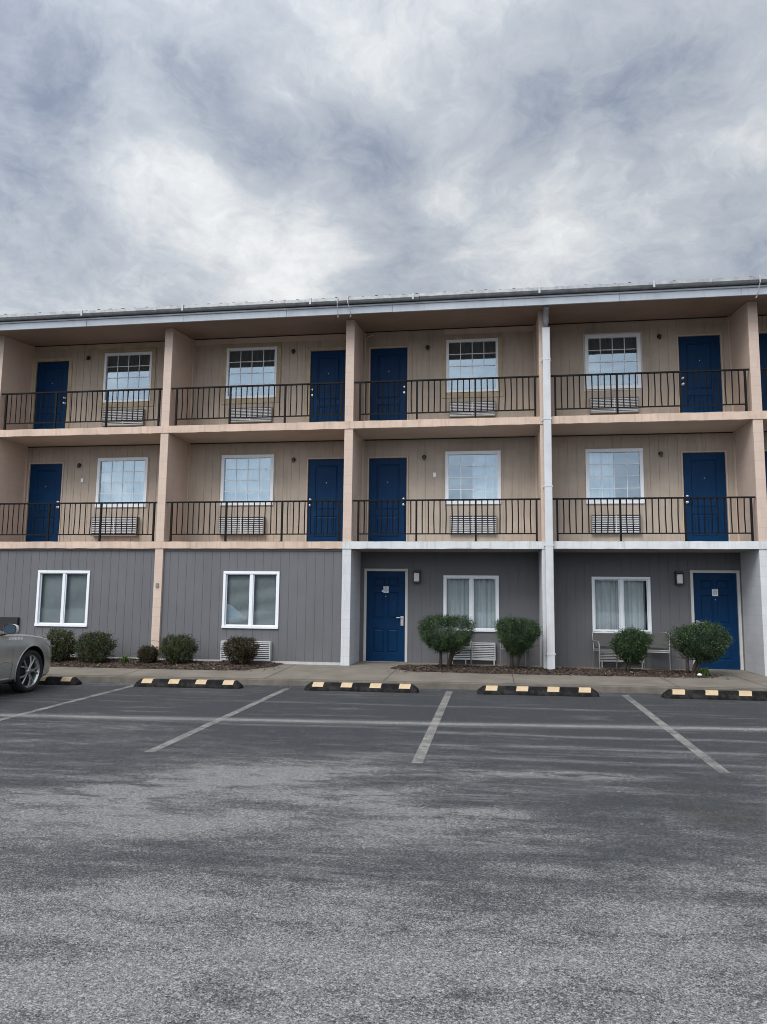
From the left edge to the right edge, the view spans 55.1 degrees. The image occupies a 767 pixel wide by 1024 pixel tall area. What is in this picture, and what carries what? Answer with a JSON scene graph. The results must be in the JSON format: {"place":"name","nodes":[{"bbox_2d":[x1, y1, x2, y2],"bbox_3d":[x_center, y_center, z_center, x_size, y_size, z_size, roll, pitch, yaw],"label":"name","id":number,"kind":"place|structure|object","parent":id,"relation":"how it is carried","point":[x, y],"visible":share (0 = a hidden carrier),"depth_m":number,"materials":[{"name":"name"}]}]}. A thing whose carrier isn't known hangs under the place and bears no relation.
{"place":"outdoors","nodes":[
{"label":"outdoors","id":0,"kind":"place"},
{"bbox_2d":[0,681,766,1023],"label":"parking lot","id":1,"kind":"structure","parent":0,"point":[196,865],"depth_m":4.86,"materials":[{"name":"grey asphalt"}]},
{"bbox_2d":[0,624,51,692],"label":"parked car","id":2,"kind":"object","parent":1,"relation":"on","point":[25,661],"visible":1,"depth_m":12.75,"materials":[{"name":"silver metal"}]},
{"bbox_2d":[0,676,81,684],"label":"wheel stop","id":3,"kind":"object","parent":1,"relation":"on","point":[46,680],"visible":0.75,"depth_m":13.96,"materials":[{"name":"black rubber"}]},
{"bbox_2d":[0,685,133,720],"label":"parking line","id":4,"kind":"object","parent":1,"relation":"on","point":[20,714],"visible":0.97,"depth_m":11.58,"materials":[{"name":"paint"}]},
{"bbox_2d":[134,678,242,688],"bbox_3d":[-3.622,3.182,13.659,2.060,0.138,0.238,-1,-7,8],"label":"wheel stop","id":5,"kind":"object","parent":1,"relation":"on","point":[193,683],"visible":1,"depth_m":13.57,"materials":[{"name":"black rubber"}]},
{"bbox_2d":[145,688,287,751],"bbox_3d":[-2.171,2.933,10.761,0.116,0.048,5.480,0,-7,9],"label":"parking line","id":6,"kind":"object","parent":1,"relation":"on","point":[174,740],"visible":1,"depth_m":9.77,"materials":[{"name":"paint"}]},
{"bbox_2d":[304,682,418,692],"bbox_3d":[-0.398,3.136,13.178,2.060,0.138,0.238,-1,-7,9],"label":"wheel stop","id":7,"kind":"object","parent":1,"relation":"on","point":[360,687],"visible":1,"depth_m":13.09,"materials":[{"name":"black rubber"}]},
{"bbox_2d":[44,674,766,693],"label":"kerb","id":8,"kind":"structure","parent":1,"relation":"on","point":[441,685],"depth_m":13.52,"materials":[{"name":"concrete"}]},
{"bbox_2d":[411,691,452,762],"bbox_3d":[0.760,2.894,10.350,0.116,0.049,5.630,0,-7,9],"label":"parking line","id":9,"kind":"object","parent":1,"relation":"on","point":[421,753],"visible":1,"depth_m":9.31,"materials":[{"name":"paint"}]},
{"bbox_2d":[477,685,598,696],"bbox_3d":[2.659,3.093,12.723,2.060,0.138,0.238,-1,-7,8],"label":"wheel stop","id":10,"kind":"object","parent":1,"relation":"on","point":[539,691],"visible":1,"depth_m":12.64,"materials":[{"name":"black rubber"}]},
{"bbox_2d":[622,695,729,772],"bbox_3d":[3.752,2.856,9.940,0.116,0.048,5.600,0,-7,9],"label":"parking line","id":11,"kind":"object","parent":1,"relation":"on","point":[711,762],"visible":1,"depth_m":8.83,"materials":[{"name":"paint"}]},
{"bbox_2d":[661,689,766,700],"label":"wheel stop","id":12,"kind":"object","parent":1,"relation":"on","point":[715,694],"visible":1,"depth_m":12.21,"materials":[{"name":"black rubber"}]},
{"bbox_2d":[0,0,766,314],"label":"sky","id":13,"kind":"structure","parent":0,"point":[154,153],"materials":[{"name":"grey"}]},
{"bbox_2d":[47,661,766,687],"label":"sidewalk","id":14,"kind":"structure","parent":0,"point":[366,670],"depth_m":14.53,"materials":[{"name":"concrete"}]},
{"bbox_2d":[50,656,282,670],"bbox_3d":[-5.247,3.326,16.146,6.027,0.119,1.320,0,-7,9],"label":"mulch bed","id":15,"kind":"object","parent":14,"relation":"on","point":[161,667],"visible":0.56,"depth_m":15.69,"materials":[{"name":"brown wood"}]},
{"bbox_2d":[42,627,78,660],"bbox_3d":[-7.216,2.973,16.350,0.866,0.838,0.757,0,-7,9],"label":"round bush","id":16,"kind":"object","parent":15,"relation":"on","point":[63,647],"visible":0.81,"depth_m":16.24,"materials":[{"name":"green plant"}]},
{"bbox_2d":[71,630,117,662],"bbox_3d":[-6.436,3.018,16.227,1.092,0.852,0.875,0,-7,9],"label":"round bush","id":17,"kind":"object","parent":15,"relation":"on","point":[101,642],"visible":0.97,"depth_m":16.07,"materials":[{"name":"green plant"}]},
{"bbox_2d":[119,654,132,663],"bbox_3d":[-5.603,3.182,15.915,0.345,0.233,0.365,1,-7,-2],"label":"weed","id":18,"kind":"object","parent":15,"relation":"on","point":[124,659],"visible":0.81,"depth_m":15.91,"materials":[{"name":"green plant"}]},
{"bbox_2d":[134,644,159,662],"bbox_3d":[-5.176,3.165,16.140,0.571,0.523,0.499,0,-7,9],"label":"bush","id":19,"kind":"object","parent":15,"relation":"on","point":[147,654],"visible":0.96,"depth_m":16.00,"materials":[{"name":"green plant"}]},
{"bbox_2d":[152,633,199,664],"bbox_3d":[-4.517,3.028,15.983,1.041,0.816,0.978,0,-7,9],"label":"round bush","id":20,"kind":"object","parent":15,"relation":"on","point":[173,654],"visible":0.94,"depth_m":15.79,"materials":[{"name":"green plant"}]},
{"bbox_2d":[218,634,260,664],"bbox_3d":[-3.077,2.993,15.824,0.878,0.714,0.756,0,-7,9],"label":"round bush","id":21,"kind":"object","parent":15,"relation":"on","point":[243,648],"visible":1,"depth_m":15.70,"materials":[{"name":"green plant"}]},
{"bbox_2d":[447,631,471,664],"bbox_3d":[1.683,3.019,16.377,0.559,0.802,0.589,0,-7,5],"label":"patio chair","id":22,"kind":"object","parent":14,"relation":"on","point":[469,647],"visible":0.33,"depth_m":16.56,"materials":[{"name":"grey metal"}]},
{"bbox_2d":[500,638,526,666],"bbox_3d":[2.872,3.012,16.198,0.559,0.802,0.589,-1,-7,14],"label":"patio chair","id":23,"kind":"object","parent":14,"relation":"on","point":[509,648],"visible":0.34,"depth_m":16.00,"materials":[{"name":"grey metal"}]},
{"bbox_2d":[390,665,717,677],"bbox_3d":[3.394,3.284,15.237,6.586,0.080,1.238,0,-7,9],"label":"mulch bed","id":24,"kind":"object","parent":14,"relation":"on","point":[471,670],"visible":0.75,"depth_m":14.88,"materials":[{"name":"brown wood"}]},
{"bbox_2d":[416,613,477,667],"bbox_3d":[1.319,2.724,15.602,1.372,1.269,1.406,0,-7,9],"label":"pruned juniper","id":25,"kind":"object","parent":24,"relation":"on","point":[452,643],"visible":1,"depth_m":15.34,"materials":[{"name":"green plant"}]},
{"bbox_2d":[494,614,543,668],"bbox_3d":[2.775,2.720,15.229,1.083,1.227,0.999,0,-7,9],"label":"pruned juniper","id":26,"kind":"object","parent":24,"relation":"on","point":[516,642],"visible":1,"depth_m":15.12,"materials":[{"name":"green plant"}]},
{"bbox_2d":[606,625,654,671],"bbox_3d":[4.968,2.804,14.916,1.032,1.031,0.906,0,-7,9],"label":"pruned juniper","id":27,"kind":"object","parent":24,"relation":"on","point":[631,646],"visible":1,"depth_m":14.78,"materials":[{"name":"green plant"}]},
{"bbox_2d":[662,618,732,672],"bbox_3d":[6.358,2.720,14.764,1.395,1.193,1.270,0,-7,9],"label":"pruned juniper","id":28,"kind":"object","parent":24,"relation":"on","point":[697,650],"visible":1,"depth_m":14.57,"materials":[{"name":"green plant"}]},
{"bbox_2d":[697,667,708,675],"bbox_3d":[6.319,3.139,14.521,0.267,0.176,0.279,6,-9,-40],"label":"weed","id":29,"kind":"object","parent":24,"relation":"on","point":[703,671],"visible":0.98,"depth_m":14.50,"materials":[{"name":"green plant"}]},
{"bbox_2d":[592,631,617,668],"bbox_3d":[4.872,3.003,15.939,0.559,0.802,0.589,1,-7,1],"label":"patio chair","id":30,"kind":"object","parent":14,"relation":"on","point":[601,639],"visible":0.62,"depth_m":16.20,"materials":[{"name":"grey metal"}]},
{"bbox_2d":[642,632,670,669],"bbox_3d":[5.851,2.992,15.752,0.559,0.802,0.589,-2,-7,22],"label":"patio chair","id":31,"kind":"object","parent":14,"relation":"on","point":[658,640],"visible":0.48,"depth_m":15.96,"materials":[{"name":"grey metal"}]},
{"bbox_3d":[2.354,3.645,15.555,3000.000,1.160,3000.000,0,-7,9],"label":"ground","id":32,"kind":"structure","parent":0,"visible":0},
{"bbox_2d":[0,275,766,675],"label":"motel building","id":33,"kind":"structure","parent":32,"relation":"on","point":[346,481],"depth_m":17.10,"materials":[{"name":"grey paint"}]},
{"bbox_2d":[24,462,63,541],"bbox_3d":[-8.719,-0.214,18.895,0.989,2.139,0.111,0,-7,9],"label":"door","id":34,"kind":"structure","parent":33,"relation":"in","point":[45,480],"depth_m":18.93,"materials":[{"name":"blue paint"}]},
{"bbox_2d":[30,357,72,428],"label":"door","id":35,"kind":"structure","parent":33,"relation":"in","point":[50,374],"depth_m":19.26,"materials":[{"name":"blue paint"}]},
{"bbox_2d":[34,570,90,626],"bbox_3d":[-7.536,2.037,17.345,1.330,1.305,0.176,0,-7,9],"label":"window","id":36,"kind":"structure","parent":33,"relation":"in","point":[64,602],"depth_m":17.40,"materials":[{"name":"grey glass"}]},
{"bbox_2d":[95,457,148,507],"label":"window","id":37,"kind":"structure","parent":33,"relation":"in","point":[123,479],"depth_m":18.74,"materials":[{"name":"glass"}]},
{"bbox_2d":[98,348,156,407],"bbox_3d":[-6.588,-3.450,19.018,1.518,1.545,0.203,0,-7,9],"label":"window","id":38,"kind":"structure","parent":33,"relation":"in","point":[120,368],"depth_m":19.05,"materials":[{"name":"glass"}]},
{"bbox_2d":[220,454,273,505],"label":"window","id":39,"kind":"structure","parent":33,"relation":"in","point":[243,477],"depth_m":18.26,"materials":[{"name":"glass"}]},
{"bbox_2d":[221,571,279,628],"bbox_3d":[-2.991,1.990,16.666,1.330,1.280,0.176,0,-7,9],"label":"window","id":40,"kind":"structure","parent":33,"relation":"in","point":[250,598],"depth_m":16.72,"materials":[{"name":"grey glass"}]},
{"bbox_2d":[221,342,281,403],"bbox_3d":[-3.308,-3.472,18.526,1.523,1.545,0.202,0,-7,9],"label":"window","id":41,"kind":"structure","parent":33,"relation":"in","point":[257,363],"depth_m":18.56,"materials":[{"name":"glass"}]},
{"bbox_2d":[305,457,343,541],"bbox_3d":[-1.391,-0.262,17.798,0.989,2.139,0.111,0,-7,9],"label":"door","id":42,"kind":"structure","parent":33,"relation":"in","point":[325,477],"depth_m":17.84,"materials":[{"name":"blue paint"}]},
{"bbox_2d":[305,346,345,421],"bbox_3d":[-1.361,-3.009,18.120,1.119,2.204,0.111,0,-7,9],"label":"door","id":43,"kind":"structure","parent":33,"relation":"in","point":[326,364],"depth_m":18.17,"materials":[{"name":"blue paint"}]},
{"bbox_2d":[363,569,407,661],"bbox_3d":[0.053,2.416,17.259,1.043,2.165,0.115,0,-7,9],"label":"door","id":44,"kind":"structure","parent":33,"relation":"in","point":[385,593],"depth_m":17.27,"materials":[{"name":"blue paint"}]},
{"bbox_2d":[366,456,407,541],"bbox_3d":[0.097,-0.271,17.575,0.989,2.139,0.111,0,-7,9],"label":"door","id":45,"kind":"structure","parent":33,"relation":"in","point":[387,476],"depth_m":17.60,"materials":[{"name":"blue paint"}]},
{"bbox_2d":[368,346,408,420],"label":"door","id":46,"kind":"structure","parent":33,"relation":"in","point":[391,362],"depth_m":17.93,"materials":[{"name":"blue paint"}]},
{"bbox_2d":[443,575,498,631],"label":"window","id":47,"kind":"structure","parent":33,"relation":"in","point":[474,596],"depth_m":17.12,"materials":[{"name":"glass"}]},
{"bbox_2d":[442,334,502,397],"bbox_3d":[2.139,-3.492,17.709,1.449,1.545,0.203,0,-7,9],"label":"window","id":48,"kind":"structure","parent":33,"relation":"in","point":[463,356],"depth_m":17.74,"materials":[{"name":"glass"}]},
{"bbox_2d":[445,450,500,504],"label":"window","id":49,"kind":"structure","parent":33,"relation":"in","point":[486,477],"depth_m":17.39,"materials":[{"name":"glass"}]},
{"bbox_2d":[583,331,642,390],"bbox_3d":[5.360,-3.506,17.224,1.325,1.390,0.201,0,-7,9],"label":"window","id":50,"kind":"structure","parent":33,"relation":"in","point":[617,352],"depth_m":17.26,"materials":[{"name":"glass"}]},
{"bbox_2d":[585,448,644,503],"bbox_3d":[5.291,-0.830,16.915,1.315,1.310,0.198,0,-7,9],"label":"window","id":51,"kind":"structure","parent":33,"relation":"in","point":[600,478],"depth_m":16.96,"materials":[{"name":"glass"}]},
{"bbox_2d":[591,577,651,633],"bbox_3d":[5.337,2.082,16.585,1.311,1.290,0.245,0,-7,9],"label":"window","id":52,"kind":"structure","parent":33,"relation":"in","point":[617,602],"depth_m":16.62,"materials":[{"name":"grey glass"}]},
{"bbox_2d":[676,333,724,412],"bbox_3d":[7.257,-3.034,16.825,0.989,2.139,0.111,0,-7,9],"label":"door","id":53,"kind":"structure","parent":33,"relation":"in","point":[694,351],"depth_m":16.86,"materials":[{"name":"blue paint"}]},
{"bbox_2d":[681,450,730,540],"bbox_3d":[7.227,-0.318,16.507,0.989,2.139,0.111,0,-7,9],"label":"door","id":54,"kind":"structure","parent":33,"relation":"in","point":[703,473],"depth_m":16.53,"materials":[{"name":"blue paint"}]},
{"bbox_2d":[690,570,743,669],"bbox_3d":[7.323,2.368,16.171,1.043,2.165,0.115,0,-7,9],"label":"door","id":55,"kind":"structure","parent":33,"relation":"in","point":[715,594],"depth_m":16.21,"materials":[{"name":"blue paint"}]},
{"bbox_2d":[758,331,766,410],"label":"door","id":56,"kind":"structure","parent":33,"relation":"in","point":[762,335],"depth_m":16.68,"materials":[{"name":"blue paint"}]},
{"bbox_2d":[764,450,766,492],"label":"door","id":57,"kind":"structure","parent":33,"relation":"in","point":[765,451],"depth_m":16.41,"materials":[{"name":"blue paint"}]}
]}

